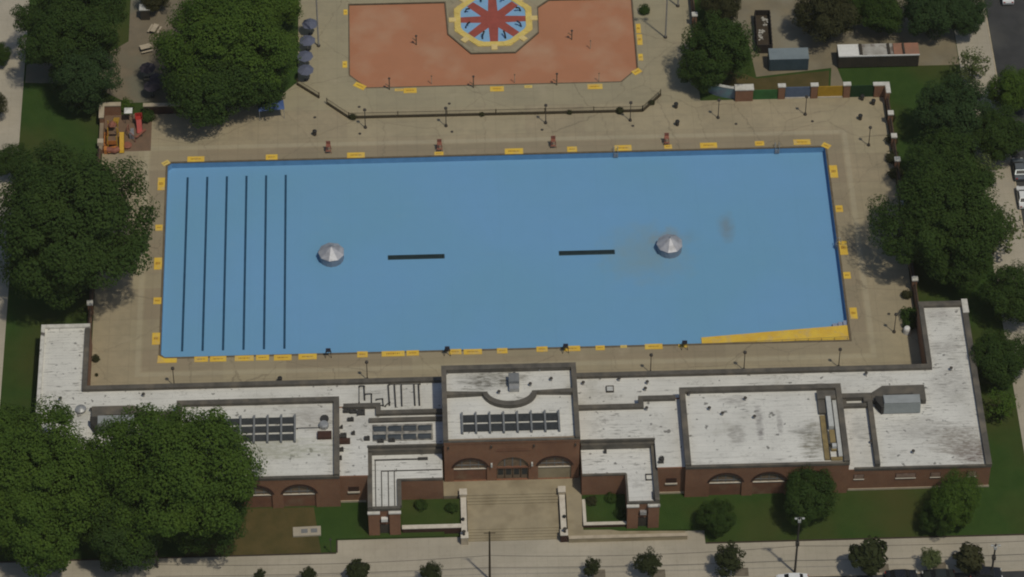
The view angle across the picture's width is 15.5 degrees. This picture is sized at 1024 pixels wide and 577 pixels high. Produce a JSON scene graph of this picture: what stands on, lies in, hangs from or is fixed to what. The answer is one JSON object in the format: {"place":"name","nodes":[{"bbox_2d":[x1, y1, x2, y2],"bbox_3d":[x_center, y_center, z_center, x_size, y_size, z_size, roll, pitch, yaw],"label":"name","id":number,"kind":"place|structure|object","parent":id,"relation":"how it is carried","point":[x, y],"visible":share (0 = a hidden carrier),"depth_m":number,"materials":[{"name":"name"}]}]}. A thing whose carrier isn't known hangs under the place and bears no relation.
{"place":"outdoors","nodes":[
{"label":"outdoors","id":0,"kind":"place"},
{"bbox_2d":[0,0,28,399],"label":"sidewalk","id":1,"kind":"structure","parent":0,"point":[11,78],"depth_m":586.13,"materials":[{"name":"concrete"}]},
{"bbox_2d":[25,0,192,102],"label":"park path","id":2,"kind":"structure","parent":0,"point":[132,58],"depth_m":590.98,"materials":[{"name":"concrete"}]},
{"bbox_2d":[140,62,155,77],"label":"patio umbrella","id":3,"kind":"object","parent":2,"relation":"on","point":[147,67],"visible":1,"depth_m":586.60,"materials":[{"name":"blue fabric"}]},
{"bbox_2d":[144,81,159,97],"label":"patio umbrella","id":4,"kind":"object","parent":2,"relation":"on","point":[150,86],"visible":1,"depth_m":583.87,"materials":[{"name":"fabric"}]},
{"bbox_2d":[185,507,320,555],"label":"bare lawn","id":5,"kind":"structure","parent":0,"point":[270,531],"depth_m":527.75,"materials":[{"name":"brown plant"}]},
{"bbox_2d":[293,526,320,536],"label":"utility slab","id":6,"kind":"structure","parent":5,"relation":"on","point":[307,531],"depth_m":527.96,"materials":[{"name":"concrete"}]},
{"bbox_2d":[349,0,636,86],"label":"wading pool floor","id":7,"kind":"structure","parent":0,"point":[384,47],"depth_m":593.15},
{"bbox_2d":[0,0,1023,560],"bbox_3d":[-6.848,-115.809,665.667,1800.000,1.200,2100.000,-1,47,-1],"label":"ground","id":8,"kind":"structure","parent":0,"point":[764,516],"depth_m":539.18,"materials":[{"name":"green plant"}]},
{"bbox_2d":[0,42,10,65],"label":"tree","id":9,"kind":"object","parent":8,"relation":"on","point":[5,54],"visible":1,"depth_m":588.27,"materials":[{"name":"green plant"}]},
{"bbox_2d":[0,142,33,179],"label":"tree","id":10,"kind":"object","parent":8,"relation":"on","point":[7,154],"visible":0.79,"depth_m":570.18,"materials":[{"name":"green plant"}]},
{"bbox_2d":[0,479,88,576],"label":"tree","id":11,"kind":"object","parent":8,"relation":"on","point":[28,545],"visible":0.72,"depth_m":515.50,"materials":[{"name":"green plant"}]},
{"bbox_2d":[0,394,107,547],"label":"broad tree","id":12,"kind":"object","parent":8,"relation":"on","point":[29,452],"visible":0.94,"depth_m":515.59,"materials":[{"name":"green plant"}]},
{"bbox_2d":[9,0,128,76],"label":"broad tree","id":13,"kind":"object","parent":8,"relation":"on","point":[83,24],"visible":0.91,"depth_m":579.39,"materials":[{"name":"green plant"}]},
{"bbox_2d":[0,138,160,309],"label":"broad tree","id":14,"kind":"object","parent":8,"relation":"on","point":[65,252],"visible":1,"depth_m":544.05,"materials":[{"name":"green plant"}]},
{"bbox_2d":[47,43,123,113],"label":"tree","id":15,"kind":"object","parent":8,"relation":"on","point":[82,84],"visible":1,"depth_m":577.12,"materials":[{"name":"green plant"}]},
{"bbox_2d":[42,434,134,544],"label":"tree","id":16,"kind":"object","parent":8,"relation":"on","point":[85,525],"visible":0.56,"depth_m":517.16,"materials":[{"name":"green plant"}]},
{"bbox_2d":[87,148,100,337],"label":"boundary fence","id":17,"kind":"object","parent":8,"relation":"on","point":[90,301],"visible":0.35,"depth_m":553.77,"materials":[{"name":"metal"}]},
{"bbox_2d":[97,102,120,153],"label":"corner wall","id":18,"kind":"structure","parent":8,"relation":"on","point":[109,108],"depth_m":581.37,"materials":[{"name":"beige brick"}]},
{"bbox_2d":[85,485,165,575],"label":"tree","id":19,"kind":"object","parent":8,"relation":"on","point":[108,544],"visible":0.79,"depth_m":516.20,"materials":[{"name":"green plant"}]},
{"bbox_2d":[141,107,155,122],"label":"bush","id":20,"kind":"object","parent":8,"relation":"on","point":[147,115],"visible":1,"depth_m":581.26,"materials":[{"name":"green plant"}]},
{"bbox_2d":[140,0,169,12],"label":"tree","id":21,"kind":"object","parent":8,"relation":"on","point":[154,5],"visible":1,"depth_m":595.68,"materials":[{"name":"green plant"}]},
{"bbox_2d":[143,102,209,113],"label":"brick wall","id":22,"kind":"structure","parent":8,"relation":"on","point":[160,108],"depth_m":582.22,"materials":[{"name":"brick"}]},
{"bbox_2d":[84,402,269,548],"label":"broad tree","id":23,"kind":"object","parent":8,"relation":"on","point":[171,453],"visible":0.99,"depth_m":515.09,"materials":[{"name":"green plant"}]},
{"bbox_2d":[158,38,259,128],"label":"tree","id":24,"kind":"object","parent":8,"relation":"on","point":[196,105],"visible":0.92,"depth_m":572.84,"materials":[{"name":"green plant"}]},
{"bbox_2d":[175,474,252,558],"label":"tree","id":25,"kind":"object","parent":8,"relation":"on","point":[194,545],"visible":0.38,"depth_m":519.72,"materials":[{"name":"green plant"}]},
{"bbox_2d":[149,0,303,100],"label":"broad tree","id":26,"kind":"object","parent":8,"relation":"on","point":[245,29],"visible":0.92,"depth_m":574.12,"materials":[{"name":"green plant"}]},
{"bbox_2d":[235,46,289,111],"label":"tree","id":27,"kind":"object","parent":8,"relation":"on","point":[278,94],"visible":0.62,"depth_m":577.81,"materials":[{"name":"green plant"}]},
{"bbox_2d":[252,0,303,27],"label":"tree","id":28,"kind":"object","parent":8,"relation":"on","point":[287,14],"visible":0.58,"depth_m":590.79,"materials":[{"name":"green plant"}]},
{"bbox_2d":[402,524,460,533],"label":"court wall","id":29,"kind":"structure","parent":8,"relation":"on","point":[450,528],"depth_m":527.80,"materials":[{"name":"brick"}]},
{"bbox_2d":[90,0,920,385],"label":"pool deck","id":30,"kind":"structure","parent":8,"relation":"on","point":[126,316],"depth_m":578.92,"materials":[{"name":"concrete"}]},
{"bbox_2d":[103,115,151,151],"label":"play area","id":31,"kind":"object","parent":30,"relation":"on","point":[143,143],"visible":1,"depth_m":580.61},
{"bbox_2d":[104,119,135,153],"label":"play structure","id":32,"kind":"object","parent":31,"relation":"on","point":[112,127],"visible":1,"depth_m":577.99,"materials":[{"name":"plastic"}]},
{"bbox_2d":[298,64,313,81],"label":"patio umbrella","id":33,"kind":"object","parent":30,"relation":"on","point":[304,69],"visible":1,"depth_m":586.36,"materials":[{"name":"fabric"}]},
{"bbox_2d":[300,35,314,51],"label":"patio umbrella","id":34,"kind":"object","parent":30,"relation":"on","point":[308,40],"visible":0.99,"depth_m":590.78,"materials":[{"name":"fabric"}]},
{"bbox_2d":[302,18,316,34],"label":"patio umbrella","id":35,"kind":"object","parent":30,"relation":"on","point":[309,23],"visible":1,"depth_m":593.37,"materials":[{"name":"blue fabric"}]},
{"bbox_2d":[448,0,537,50],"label":"spray pad","id":36,"kind":"object","parent":30,"relation":"on","point":[480,25],"visible":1,"depth_m":596.96,"materials":[{"name":"paint"}]},
{"bbox_2d":[348,0,637,87],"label":"wading pool edge","id":37,"kind":"object","parent":30,"relation":"on","point":[516,51],"visible":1,"depth_m":593.55,"materials":[{"name":"concrete"}]},
{"bbox_2d":[326,89,660,118],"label":"fence","id":38,"kind":"object","parent":30,"relation":"on","point":[330,104],"visible":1,"depth_m":582.84,"materials":[{"name":"metal"}]},
{"bbox_2d":[159,146,851,358],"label":"swimming pool","id":39,"kind":"structure","parent":30,"relation":"in","point":[526,251],"depth_m":565.06,"materials":[{"name":"blue liquid"}]},
{"bbox_2d":[318,243,343,266],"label":"fountain","id":40,"kind":"object","parent":39,"relation":"on","point":[331,254],"visible":1,"depth_m":562.45,"materials":[{"name":"metal"}]},
{"bbox_2d":[657,234,681,258],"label":"fountain","id":41,"kind":"object","parent":39,"relation":"on","point":[669,246],"visible":1,"depth_m":563.67,"materials":[{"name":"metal"}]},
{"bbox_2d":[701,325,848,342],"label":"access ramp","id":42,"kind":"structure","parent":39,"relation":"on","point":[829,333],"depth_m":552.77,"materials":[{"name":"paint"}]},
{"bbox_2d":[443,476,580,541],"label":"entrance steps","id":43,"kind":"structure","parent":8,"relation":"on","point":[505,510],"depth_m":531.11,"materials":[{"name":"concrete"}]},
{"bbox_2d":[0,534,1023,562],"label":"lawn edging","id":44,"kind":"object","parent":8,"relation":"on","point":[706,543],"visible":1,"depth_m":527.51,"materials":[{"name":"concrete"}]},
{"bbox_2d":[0,530,1023,576],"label":"sidewalk front","id":45,"kind":"structure","parent":8,"relation":"on","point":[545,558],"depth_m":525.46,"materials":[{"name":"concrete"}]},
{"bbox_2d":[345,558,370,576],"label":"street tree","id":46,"kind":"object","parent":45,"relation":"on","point":[355,567],"visible":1,"depth_m":520.17,"materials":[{"name":"green plant"}]},
{"bbox_2d":[419,560,443,576],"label":"street tree","id":47,"kind":"object","parent":45,"relation":"on","point":[432,570],"visible":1,"depth_m":520.45,"materials":[{"name":"green plant"}]},
{"bbox_2d":[459,488,468,544],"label":"cheek wall","id":48,"kind":"structure","parent":45,"relation":"on","point":[463,502],"depth_m":528.83,"materials":[{"name":"stone"}]},
{"bbox_2d":[558,486,567,541],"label":"cheek wall","id":49,"kind":"structure","parent":45,"relation":"on","point":[563,529],"depth_m":529.15,"materials":[{"name":"beige stone"}]},
{"bbox_2d":[583,556,600,575],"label":"street tree","id":50,"kind":"object","parent":45,"relation":"on","point":[594,566],"visible":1,"depth_m":521.33,"materials":[{"name":"green plant"}]},
{"bbox_2d":[632,546,662,576],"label":"street tree","id":51,"kind":"object","parent":45,"relation":"on","point":[646,564],"visible":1,"depth_m":520.80,"materials":[{"name":"green plant"}]},
{"bbox_2d":[714,540,745,576],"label":"street tree","id":52,"kind":"object","parent":45,"relation":"on","point":[724,560],"visible":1,"depth_m":520.15,"materials":[{"name":"green plant"}]},
{"bbox_2d":[794,517,804,572],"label":"utility pole","id":53,"kind":"object","parent":45,"relation":"on","point":[797,541],"visible":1,"depth_m":518.84,"materials":[{"name":"metal"}]},
{"bbox_2d":[848,535,888,575],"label":"street tree","id":54,"kind":"object","parent":45,"relation":"on","point":[870,558],"visible":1,"depth_m":519.81,"materials":[{"name":"green plant"}]},
{"bbox_2d":[920,547,941,568],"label":"street tree","id":55,"kind":"object","parent":45,"relation":"on","point":[927,559],"visible":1,"depth_m":521.99,"materials":[{"name":"green plant"}]},
{"bbox_2d":[952,541,984,573],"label":"street tree","id":56,"kind":"object","parent":45,"relation":"on","point":[969,558],"visible":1,"depth_m":520.78,"materials":[{"name":"green plant"}]},
{"bbox_2d":[36,299,991,535],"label":"bathhouse","id":57,"kind":"structure","parent":8,"relation":"on","point":[464,423],"depth_m":532.49,"materials":[{"name":"red brick"}]},
{"bbox_2d":[90,415,134,433],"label":"air handler","id":58,"kind":"object","parent":57,"relation":"on","point":[94,421],"visible":0.36,"depth_m":532.95,"materials":[{"name":"metal"}]},
{"bbox_2d":[91,405,145,417],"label":"screen wall","id":59,"kind":"structure","parent":57,"relation":"on","point":[97,411],"depth_m":535.28,"materials":[{"name":"metal"}]},
{"bbox_2d":[317,415,331,439],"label":"fan cluster","id":60,"kind":"object","parent":57,"relation":"on","point":[324,425],"visible":1,"depth_m":530.60,"materials":[{"name":"metal"}]},
{"bbox_2d":[508,372,518,391],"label":"roof hatch unit","id":61,"kind":"object","parent":57,"relation":"on","point":[513,379],"visible":1,"depth_m":533.63,"materials":[{"name":"metal"}]},
{"bbox_2d":[875,394,920,413],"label":"air handler","id":62,"kind":"object","parent":57,"relation":"on","point":[905,403],"visible":1,"depth_m":535.50,"materials":[{"name":"metal"}]},
{"bbox_2d":[871,385,925,403],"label":"screen wall","id":63,"kind":"structure","parent":57,"relation":"on","point":[898,390],"depth_m":537.78,"materials":[{"name":"metal"}]},
{"bbox_2d":[582,499,626,527],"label":"court wall","id":64,"kind":"structure","parent":8,"relation":"on","point":[586,524],"depth_m":528.55,"materials":[{"name":"concrete"}]},
{"bbox_2d":[566,492,684,537],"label":"ramp walkway","id":65,"kind":"structure","parent":8,"relation":"on","point":[574,514],"depth_m":528.95,"materials":[{"name":"concrete"}]},
{"bbox_2d":[569,533,687,542],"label":"ramp wall","id":66,"kind":"structure","parent":8,"relation":"on","point":[627,537],"depth_m":527.25,"materials":[{"name":"concrete"}]},
{"bbox_2d":[675,46,727,93],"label":"tree","id":67,"kind":"object","parent":8,"relation":"on","point":[687,74],"visible":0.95,"depth_m":582.86,"materials":[{"name":"green plant"}]},
{"bbox_2d":[695,497,736,536],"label":"tree","id":68,"kind":"object","parent":8,"relation":"on","point":[718,517],"visible":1,"depth_m":525.90,"materials":[{"name":"green plant"}]},
{"bbox_2d":[696,0,741,24],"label":"tree","id":69,"kind":"object","parent":8,"relation":"on","point":[726,8],"visible":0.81,"depth_m":592.53,"materials":[{"name":"green plant"}]},
{"bbox_2d":[679,8,759,85],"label":"tree","id":70,"kind":"object","parent":8,"relation":"on","point":[723,44],"visible":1,"depth_m":581.12,"materials":[{"name":"green plant"}]},
{"bbox_2d":[708,84,734,98],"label":"curved wall","id":71,"kind":"structure","parent":8,"relation":"on","point":[724,91],"depth_m":585.02,"materials":[{"name":"blue paint"}]},
{"bbox_2d":[783,462,840,528],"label":"tree","id":72,"kind":"object","parent":8,"relation":"on","point":[811,501],"visible":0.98,"depth_m":525.01,"materials":[{"name":"green plant"}]},
{"bbox_2d":[735,82,890,103],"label":"panel wall","id":73,"kind":"structure","parent":8,"relation":"on","point":[745,92],"depth_m":584.55,"materials":[{"name":"red brick"}]},
{"bbox_2d":[790,0,862,42],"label":"tree","id":74,"kind":"object","parent":8,"relation":"on","point":[825,18],"visible":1,"depth_m":588.52,"materials":[{"name":"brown plant"}]},
{"bbox_2d":[730,0,958,85],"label":"service yard","id":75,"kind":"structure","parent":8,"relation":"on","point":[786,33],"depth_m":594.45,"materials":[{"name":"concrete"}]},
{"bbox_2d":[754,10,772,52],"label":"dumpster","id":76,"kind":"object","parent":75,"relation":"on","point":[763,31],"visible":0.99,"depth_m":594.54,"materials":[{"name":"paint"}]},
{"bbox_2d":[767,47,808,70],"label":"storage container","id":77,"kind":"object","parent":75,"relation":"on","point":[788,59],"visible":1,"depth_m":588.71,"materials":[{"name":"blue metal"}]},
{"bbox_2d":[836,43,919,67],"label":"site trailer","id":78,"kind":"object","parent":75,"relation":"on","point":[877,55],"visible":1,"depth_m":589.29,"materials":[{"name":"white paint"}]},
{"bbox_2d":[838,0,872,24],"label":"tree","id":79,"kind":"object","parent":8,"relation":"on","point":[858,6],"visible":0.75,"depth_m":591.86,"materials":[{"name":"green plant"}]},
{"bbox_2d":[857,0,904,33],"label":"tree","id":80,"kind":"object","parent":8,"relation":"on","point":[885,15],"visible":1,"depth_m":590.08,"materials":[{"name":"green plant"}]},
{"bbox_2d":[885,98,918,318],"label":"boundary fence","id":81,"kind":"object","parent":8,"relation":"on","point":[897,161],"visible":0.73,"depth_m":573.30,"materials":[{"name":"metal"}]},
{"bbox_2d":[900,306,916,320],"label":"bush","id":82,"kind":"object","parent":8,"relation":"on","point":[907,312],"visible":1,"depth_m":553.50,"materials":[{"name":"green plant"}]},
{"bbox_2d":[898,0,963,40],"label":"tree","id":83,"kind":"object","parent":8,"relation":"on","point":[928,14],"visible":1,"depth_m":588.83,"materials":[{"name":"green plant"}]},
{"bbox_2d":[917,499,955,536],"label":"tree","id":84,"kind":"object","parent":8,"relation":"on","point":[939,526],"visible":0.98,"depth_m":525.93,"materials":[{"name":"green plant"}]},
{"bbox_2d":[865,150,1015,273],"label":"broad tree","id":85,"kind":"object","parent":8,"relation":"on","point":[931,220],"visible":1,"depth_m":551.46,"materials":[{"name":"green plant"}]},
{"bbox_2d":[904,124,980,192],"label":"tree","id":86,"kind":"object","parent":8,"relation":"on","point":[959,151],"visible":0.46,"depth_m":563.73,"materials":[{"name":"green plant"}]},
{"bbox_2d":[911,71,994,143],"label":"tree","id":87,"kind":"object","parent":8,"relation":"on","point":[951,100],"visible":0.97,"depth_m":572.80,"materials":[{"name":"green plant"}]},
{"bbox_2d":[929,466,983,530],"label":"tree","id":88,"kind":"object","parent":8,"relation":"on","point":[957,499],"visible":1,"depth_m":524.29,"materials":[{"name":"green plant"}]},
{"bbox_2d":[926,228,995,294],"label":"tree","id":89,"kind":"object","parent":8,"relation":"on","point":[958,275],"visible":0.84,"depth_m":552.21,"materials":[{"name":"green plant"}]},
{"bbox_2d":[946,0,992,36],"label":"tree","id":90,"kind":"object","parent":8,"relation":"on","point":[972,15],"visible":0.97,"depth_m":590.61,"materials":[{"name":"green plant"}]},
{"bbox_2d":[949,46,990,83],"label":"sparse tree","id":91,"kind":"object","parent":8,"relation":"on","point":[973,69],"visible":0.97,"depth_m":584.67,"materials":[{"name":"green plant"}]},
{"bbox_2d":[973,153,1005,187],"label":"sparse tree","id":92,"kind":"object","parent":8,"relation":"on","point":[991,163],"visible":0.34,"depth_m":569.37,"materials":[{"name":"green plant"}]},
{"bbox_2d":[965,103,1023,162],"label":"tree","id":93,"kind":"object","parent":8,"relation":"on","point":[999,134],"visible":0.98,"depth_m":570.38,"materials":[{"name":"green plant"}]},
{"bbox_2d":[968,327,1023,388],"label":"tree","id":94,"kind":"object","parent":8,"relation":"on","point":[998,357],"visible":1,"depth_m":541.05,"materials":[{"name":"green plant"}]},
{"bbox_2d":[974,260,1023,325],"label":"tree","id":95,"kind":"object","parent":8,"relation":"on","point":[1008,300],"visible":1,"depth_m":548.48,"materials":[{"name":"green plant"}]},
{"bbox_2d":[984,387,1020,424],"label":"sparse tree","id":96,"kind":"object","parent":8,"relation":"on","point":[1005,406],"visible":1,"depth_m":538.35,"materials":[{"name":"green plant"}]},
{"bbox_2d":[984,197,1023,253],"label":"sparse tree","id":97,"kind":"object","parent":8,"relation":"on","point":[1008,244],"visible":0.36,"depth_m":558.42,"materials":[{"name":"green plant"}]},
{"bbox_2d":[985,64,1023,111],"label":"tree","id":98,"kind":"object","parent":8,"relation":"on","point":[1009,91],"visible":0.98,"depth_m":578.70,"materials":[{"name":"green plant"}]},
{"bbox_2d":[985,8,1023,233],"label":"kerb","id":99,"kind":"structure","parent":8,"relation":"on","point":[1003,114],"depth_m":590.29,"materials":[{"name":"concrete"}]},
{"bbox_2d":[402,499,624,524],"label":"court lawn","id":100,"kind":"structure","parent":0,"point":[447,517],"depth_m":529.46,"materials":[{"name":"green plant"}]},
{"bbox_2d":[707,70,828,92],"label":"dry lawn","id":101,"kind":"structure","parent":0,"point":[821,78],"depth_m":588.33,"materials":[{"name":"green plant"}]},
{"bbox_2d":[818,571,1023,576],"bbox_3d":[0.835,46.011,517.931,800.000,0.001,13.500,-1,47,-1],"label":"road","id":102,"kind":"structure","parent":0,"point":[1011,574],"depth_m":523.63,"materials":[{"name":"asphalt"}]},
{"bbox_2d":[885,569,916,576],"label":"parked car","id":103,"kind":"object","parent":102,"relation":"on","point":[900,573],"visible":1,"depth_m":522.39,"materials":[{"name":"black paint"}]},
{"bbox_2d":[922,568,954,576],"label":"parked car","id":104,"kind":"object","parent":102,"relation":"on","point":[944,572],"visible":1,"depth_m":522.41,"materials":[{"name":"green paint"}]},
{"bbox_2d":[969,566,1002,576],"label":"parked car","id":105,"kind":"object","parent":102,"relation":"on","point":[986,571],"visible":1,"depth_m":522.44,"materials":[{"name":"black paint"}]},
{"bbox_2d":[954,13,1023,448],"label":"sidewalk","id":106,"kind":"structure","parent":0,"point":[1006,191],"depth_m":572.07,"materials":[{"name":"concrete"}]},
{"bbox_2d":[985,0,1023,223],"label":"road","id":107,"kind":"structure","parent":0,"point":[1006,24],"depth_m":595.09,"materials":[{"name":"asphalt"}]},
{"bbox_2d":[1011,158,1023,180],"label":"parked car","id":108,"kind":"object","parent":107,"relation":"on","point":[1018,166],"visible":1,"depth_m":573.54,"materials":[{"name":"grey paint"}]},
{"bbox_2d":[1016,186,1023,208],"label":"parked car","id":109,"kind":"object","parent":107,"relation":"on","point":[1020,193],"visible":1,"depth_m":569.68,"materials":[{"name":"white paint"}]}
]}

